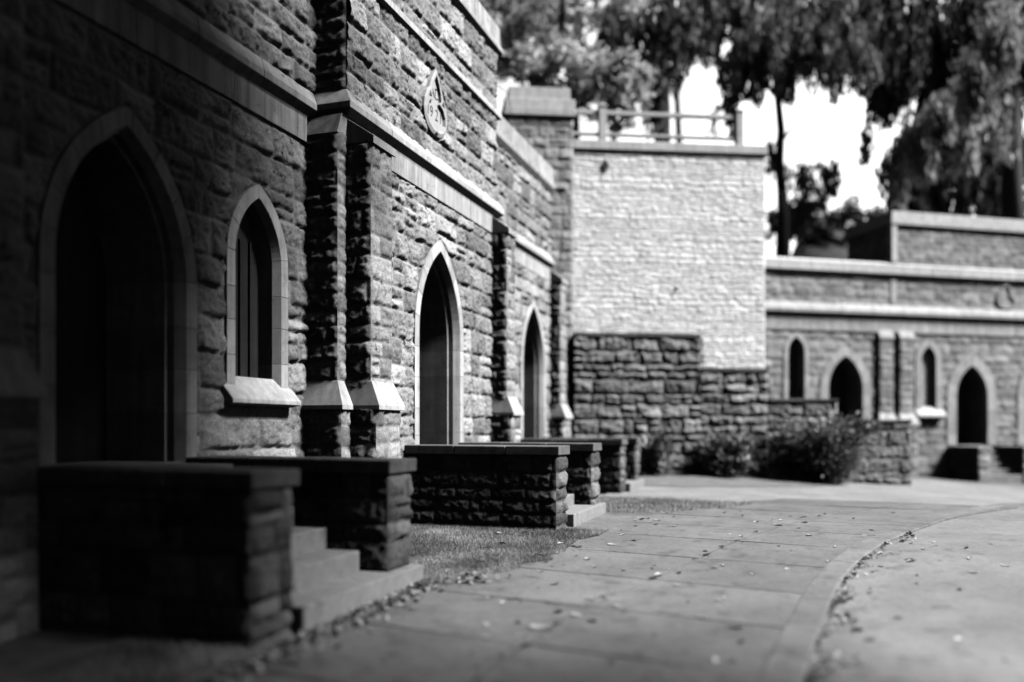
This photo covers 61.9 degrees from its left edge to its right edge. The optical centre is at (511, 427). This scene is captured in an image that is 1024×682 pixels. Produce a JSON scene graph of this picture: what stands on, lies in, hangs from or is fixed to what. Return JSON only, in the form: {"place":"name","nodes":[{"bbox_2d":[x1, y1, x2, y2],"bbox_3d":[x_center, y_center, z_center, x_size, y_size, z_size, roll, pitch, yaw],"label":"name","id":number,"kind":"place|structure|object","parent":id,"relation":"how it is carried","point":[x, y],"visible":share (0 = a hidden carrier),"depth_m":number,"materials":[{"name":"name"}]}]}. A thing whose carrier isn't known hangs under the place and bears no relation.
{"place":"outdoors","nodes":[
{"label":"outdoors","id":0,"kind":"place"},
{"bbox_2d":[0,630,234,681],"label":"lawn","id":1,"kind":"structure","parent":0,"point":[22,654],"depth_m":6.39,"materials":[{"name":"grey plant"}]},
{"bbox_2d":[2,495,754,681],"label":"grass","id":2,"kind":"structure","parent":0,"point":[453,540],"depth_m":9.95,"materials":[{"name":"grey plant"}]},
{"bbox_2d":[415,513,648,577],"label":"lawn","id":3,"kind":"structure","parent":0,"point":[607,521],"depth_m":13.45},
{"bbox_2d":[176,498,1017,681],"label":"pavement","id":4,"kind":"structure","parent":0,"point":[436,633],"depth_m":7.65,"materials":[{"name":"grey concrete"}]},
{"bbox_2d":[195,571,511,681],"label":"leaf litter","id":5,"kind":"object","parent":4,"relation":"on","point":[265,657],"visible":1,"depth_m":6.85,"materials":[{"name":"grey plant"}]},
{"bbox_2d":[532,624,549,628],"bbox_3d":[0.245,1.636,6.990,0.157,0.020,0.091,-2,8,-2],"label":"fallen leaf","id":6,"kind":"object","parent":4,"relation":"on","point":[539,626],"visible":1,"depth_m":7.00,"materials":[{"name":"grey plant"}]},
{"bbox_2d":[570,612,581,616],"bbox_3d":[0.566,1.632,7.423,0.127,0.027,0.092,0,0,13],"label":"fallen leaf","id":7,"kind":"object","parent":4,"relation":"on","point":[576,614],"visible":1,"depth_m":7.45,"materials":[{"name":"grey plant"}]},
{"bbox_2d":[713,657,720,662],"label":"fallen leaf","id":8,"kind":"object","parent":4,"relation":"on","point":[715,659],"visible":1,"depth_m":6.05,"materials":[{"name":"grey plant"}]},
{"bbox_2d":[725,625,743,628],"bbox_3d":[1.817,1.628,6.968,0.150,0.022,0.081,-1,-9,14],"label":"fallen leaf","id":9,"kind":"object","parent":4,"relation":"on","point":[736,626],"visible":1,"depth_m":6.96,"materials":[{"name":"grey plant"}]},
{"bbox_2d":[174,477,1023,681],"bbox_3d":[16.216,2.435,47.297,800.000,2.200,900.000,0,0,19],"label":"ground","id":10,"kind":"structure","parent":0,"point":[968,482],"depth_m":30.17,"materials":[{"name":"concrete"}]},
{"bbox_2d":[38,464,299,649],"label":"wall","id":11,"kind":"structure","parent":10,"relation":"on","point":[200,554],"depth_m":6.68,"materials":[{"name":"stone"}]},
{"bbox_2d":[0,0,572,642],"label":"vault building","id":12,"kind":"structure","parent":10,"relation":"on","point":[302,228],"depth_m":10.70,"materials":[{"name":"stone"}]},
{"bbox_2d":[36,107,196,465],"bbox_3d":[-4.323,-1.270,8.650,1.070,3.840,2.058,0,0,19],"label":"doorway","id":13,"kind":"structure","parent":12,"relation":"in","point":[116,278],"depth_m":9.26,"materials":[{"name":"stone"}]},
{"bbox_2d":[220,185,300,407],"bbox_3d":[-3.222,-1.631,10.566,0.510,2.741,1.400,0,0,19],"label":"window","id":14,"kind":"structure","parent":12,"relation":"in","point":[256,260],"depth_m":10.80,"materials":[{"name":"stone"}]},
{"bbox_2d":[412,240,463,444],"bbox_3d":[-1.710,-1.270,14.699,1.070,3.840,2.058,0,0,19],"label":"doorway","id":15,"kind":"structure","parent":12,"relation":"in","point":[438,335],"depth_m":15.33,"materials":[{"name":"stone"}]},
{"bbox_2d":[496,80,512,117],"bbox_3d":[-0.284,-7.032,18.122,0.464,0.826,1.181,0,0,19],"label":"drooping weed","id":16,"kind":"object","parent":12,"relation":"on","point":[504,96],"visible":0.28,"depth_m":18.25,"materials":[{"name":"grey plant"}]},
{"bbox_2d":[519,299,545,438],"bbox_3d":[0.049,-1.270,21.401,1.070,3.840,2.058,0,0,19],"label":"doorway","id":17,"kind":"structure","parent":12,"relation":"in","point":[532,383],"depth_m":22.03,"materials":[{"name":"stone"}]},
{"bbox_2d":[155,463,422,633],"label":"stone steps","id":18,"kind":"structure","parent":10,"relation":"on","point":[329,585],"depth_m":7.93,"materials":[{"name":"grey stone"}]},
{"bbox_2d":[186,455,416,571],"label":"wall","id":19,"kind":"structure","parent":10,"relation":"on","point":[362,506],"depth_m":8.66,"materials":[{"name":"stone"}]},
{"bbox_2d":[405,444,569,529],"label":"wall","id":20,"kind":"structure","parent":10,"relation":"on","point":[510,486],"depth_m":12.74,"materials":[{"name":"stone"}]},
{"bbox_2d":[458,442,601,504],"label":"wall","id":21,"kind":"structure","parent":10,"relation":"on","point":[584,474],"depth_m":14.51,"materials":[{"name":"stone"}]},
{"bbox_2d":[501,86,575,436],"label":"stone pier","id":22,"kind":"structure","parent":10,"relation":"on","point":[541,121],"depth_m":24.71,"materials":[{"name":"stone"}]},
{"bbox_2d":[520,438,627,493],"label":"wall","id":23,"kind":"structure","parent":10,"relation":"on","point":[611,467],"depth_m":19.35,"materials":[{"name":"stone"}]},
{"bbox_2d":[566,494,605,526],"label":"stone steps","id":24,"kind":"structure","parent":10,"relation":"on","point":[578,514],"depth_m":13.80,"materials":[{"name":"grey stone"}]},
{"bbox_2d":[541,437,640,479],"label":"wall","id":25,"kind":"structure","parent":10,"relation":"on","point":[632,456],"depth_m":21.00,"materials":[{"name":"stone"}]},
{"bbox_2d":[625,479,643,491],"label":"stone steps","id":26,"kind":"structure","parent":10,"relation":"on","point":[632,485],"depth_m":20.27,"materials":[{"name":"grey stone"}]},
{"bbox_2d":[573,139,767,368],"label":"stone tower","id":27,"kind":"structure","parent":10,"relation":"on","point":[668,237],"depth_m":25.29,"materials":[{"name":"stone"}]},
{"bbox_2d":[573,104,744,144],"bbox_3d":[4.064,-9.000,25.455,5.850,1.100,0.260,0,0,-6],"label":"terrace railing","id":28,"kind":"object","parent":27,"relation":"on","point":[602,113],"visible":0.83,"depth_m":25.44,"materials":[{"name":"painted metal"}]},
{"bbox_2d":[573,332,912,485],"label":"stepped wall","id":29,"kind":"structure","parent":10,"relation":"on","point":[625,384],"depth_m":24.86,"materials":[{"name":"grey stone"}]},
{"bbox_2d":[765,211,1023,478],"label":"vault building","id":30,"kind":"structure","parent":10,"relation":"on","point":[917,318],"depth_m":31.64,"materials":[{"name":"stone"}]},
{"bbox_2d":[783,332,808,398],"bbox_3d":[10.059,-2.105,30.516,0.984,2.610,0.420,0,0,-14],"label":"window","id":31,"kind":"structure","parent":30,"relation":"in","point":[796,350],"depth_m":30.51,"materials":[{"name":"stone"}]},
{"bbox_2d":[820,346,870,419],"bbox_3d":[11.939,-1.228,31.282,2.068,3.456,0.980,0,0,-14],"label":"doorway","id":32,"kind":"structure","parent":30,"relation":"in","point":[845,377],"depth_m":31.08,"materials":[{"name":"stone"}]},
{"bbox_2d":[914,339,946,417],"bbox_3d":[15.455,-1.824,31.776,1.240,2.949,0.610,0,0,-14],"label":"window","id":33,"kind":"structure","parent":30,"relation":"in","point":[928,357],"depth_m":31.78,"materials":[{"name":"stone"}]},
{"bbox_2d":[947,354,996,444],"bbox_3d":[17.222,-1.067,32.621,2.209,3.434,0.980,0,0,-14],"label":"doorway","id":34,"kind":"structure","parent":30,"relation":"in","point":[971,394],"depth_m":32.40,"materials":[{"name":"stone"}]},
{"bbox_2d":[1017,371,1023,444],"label":"doorway","id":35,"kind":"structure","parent":30,"relation":"in","point":[1020,402],"depth_m":32.70,"materials":[{"name":"stone"}]},
{"bbox_2d":[948,445,991,482],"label":"wall","id":36,"kind":"structure","parent":10,"relation":"on","point":[970,463],"depth_m":30.83,"materials":[{"name":"grey stone"}]},
{"bbox_2d":[990,450,1021,483],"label":"stone steps","id":37,"kind":"structure","parent":10,"relation":"on","point":[1001,472],"depth_m":31.07,"materials":[{"name":"grey stone"}]},
{"bbox_2d":[991,445,1023,483],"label":"wall","id":38,"kind":"structure","parent":10,"relation":"on","point":[1013,455],"depth_m":31.37,"materials":[{"name":"grey stone"}]},
{"bbox_2d":[600,497,726,514],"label":"lawn","id":39,"kind":"structure","parent":0,"point":[613,512],"depth_m":16.02,"materials":[{"name":"grey plant"}]},
{"bbox_2d":[639,474,843,486],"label":"lawn","id":40,"kind":"structure","parent":0,"point":[688,480],"depth_m":23.29,"materials":[{"name":"grey concrete"}]},
{"bbox_2d":[639,428,675,475],"bbox_3d":[4.072,0.714,24.351,1.189,1.407,1.030,0,0,19],"label":"spreading bush","id":41,"kind":"object","parent":40,"relation":"on","point":[657,458],"visible":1,"depth_m":24.15,"materials":[{"name":"grey plant"}]},
{"bbox_2d":[687,429,761,477],"bbox_3d":[6.118,0.735,24.495,2.187,1.424,1.745,0,0,19],"label":"spreading bush","id":42,"kind":"object","parent":40,"relation":"on","point":[726,456],"visible":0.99,"depth_m":24.14,"materials":[{"name":"grey plant"}]},
{"bbox_2d":[481,0,1023,256],"label":"sky","id":43,"kind":"structure","parent":0,"point":[824,131],"materials":[{"name":"white"}]},
{"bbox_2d":[599,479,1023,505],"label":"path","id":44,"kind":"structure","parent":0,"point":[930,492],"depth_m":20.70,"materials":[{"name":"grey concrete"}]},
{"bbox_2d":[763,406,887,483],"bbox_3d":[8.980,0.513,24.580,3.358,2.229,2.741,0,0,19],"label":"spreading bush","id":45,"kind":"object","parent":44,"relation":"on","point":[825,451],"visible":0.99,"depth_m":24.07,"materials":[{"name":"black plant"}]},
{"bbox_2d":[790,229,973,444],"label":"hill","id":46,"kind":"structure","parent":0,"point":[833,247],"depth_m":43.29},
{"bbox_2d":[478,0,578,86],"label":"woodland tree","id":47,"kind":"object","parent":46,"relation":"on","point":[491,7],"visible":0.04,"depth_m":49.24,"materials":[{"name":"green plant"}]},
{"bbox_2d":[483,0,658,138],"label":"leafy tree","id":48,"kind":"object","parent":46,"relation":"on","point":[600,83],"visible":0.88,"depth_m":32.17,"materials":[{"name":"grey plant"}]},
{"bbox_2d":[566,0,696,140],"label":"woodland tree","id":49,"kind":"object","parent":46,"relation":"on","point":[609,32],"visible":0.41,"depth_m":49.00,"materials":[{"name":"grey plant"}]},
{"bbox_2d":[621,0,720,142],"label":"weeping conifer","id":50,"kind":"object","parent":46,"relation":"on","point":[656,45],"visible":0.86,"depth_m":34.73,"materials":[{"name":"grey plant"}]},
{"bbox_2d":[647,0,715,141],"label":"woodland tree","id":51,"kind":"object","parent":46,"relation":"on","point":[708,65],"visible":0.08,"depth_m":50.19,"materials":[{"name":"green plant"}]},
{"bbox_2d":[673,0,809,142],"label":"woodland tree","id":52,"kind":"object","parent":46,"relation":"on","point":[678,122],"visible":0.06,"depth_m":49.89,"materials":[{"name":"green plant"}]},
{"bbox_2d":[690,0,884,256],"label":"slender tree","id":53,"kind":"object","parent":46,"relation":"on","point":[768,45],"visible":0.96,"depth_m":36.24,"materials":[{"name":"black plant"}]},
{"bbox_2d":[765,194,885,243],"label":"hedge","id":54,"kind":"object","parent":46,"relation":"on","point":[839,218],"visible":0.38,"depth_m":43.38,"materials":[{"name":"black plant"}]},
{"bbox_2d":[796,6,884,91],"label":"woodland tree","id":55,"kind":"object","parent":46,"relation":"on","point":[828,81],"visible":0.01,"depth_m":50.78,"materials":[{"name":"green plant"}]},
{"bbox_2d":[828,0,1023,218],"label":"dark cedar","id":56,"kind":"object","parent":46,"relation":"on","point":[922,50],"visible":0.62,"depth_m":37.21,"materials":[{"name":"black plant"}]},
{"bbox_2d":[874,0,1023,219],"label":"drooping cedar","id":57,"kind":"object","parent":46,"relation":"on","point":[933,136],"visible":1,"depth_m":32.62,"materials":[{"name":"black plant"}]},
{"bbox_2d":[972,127,1023,206],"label":"woodland tree","id":58,"kind":"object","parent":46,"relation":"on","point":[987,171],"visible":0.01,"depth_m":49.81,"materials":[{"name":"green plant"}]},
{"bbox_2d":[983,75,1023,133],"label":"woodland tree","id":59,"kind":"object","parent":46,"relation":"on","point":[1022,98],"visible":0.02,"depth_m":49.77,"materials":[{"name":"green plant"}]},
{"bbox_2d":[804,505,1023,681],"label":"road","id":60,"kind":"structure","parent":0,"point":[981,612],"depth_m":7.65,"materials":[{"name":"concrete"}]},
{"bbox_2d":[851,627,863,630],"bbox_3d":[2.824,1.646,6.958,0.118,0.025,0.079,0,0,35],"label":"fallen leaf","id":61,"kind":"object","parent":60,"relation":"on","point":[857,629],"visible":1,"depth_m":6.98,"materials":[{"name":"grey plant"}]},
{"bbox_2d":[803,531,935,681],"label":"gutter litter","id":62,"kind":"object","parent":60,"relation":"on","point":[810,676],"visible":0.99,"depth_m":7.32,"materials":[{"name":"grey plant"}]},
{"bbox_2d":[758,503,1023,681],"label":"kerb","id":63,"kind":"structure","parent":60,"relation":"on","point":[789,658],"depth_m":7.70,"materials":[{"name":"concrete"}]}
]}

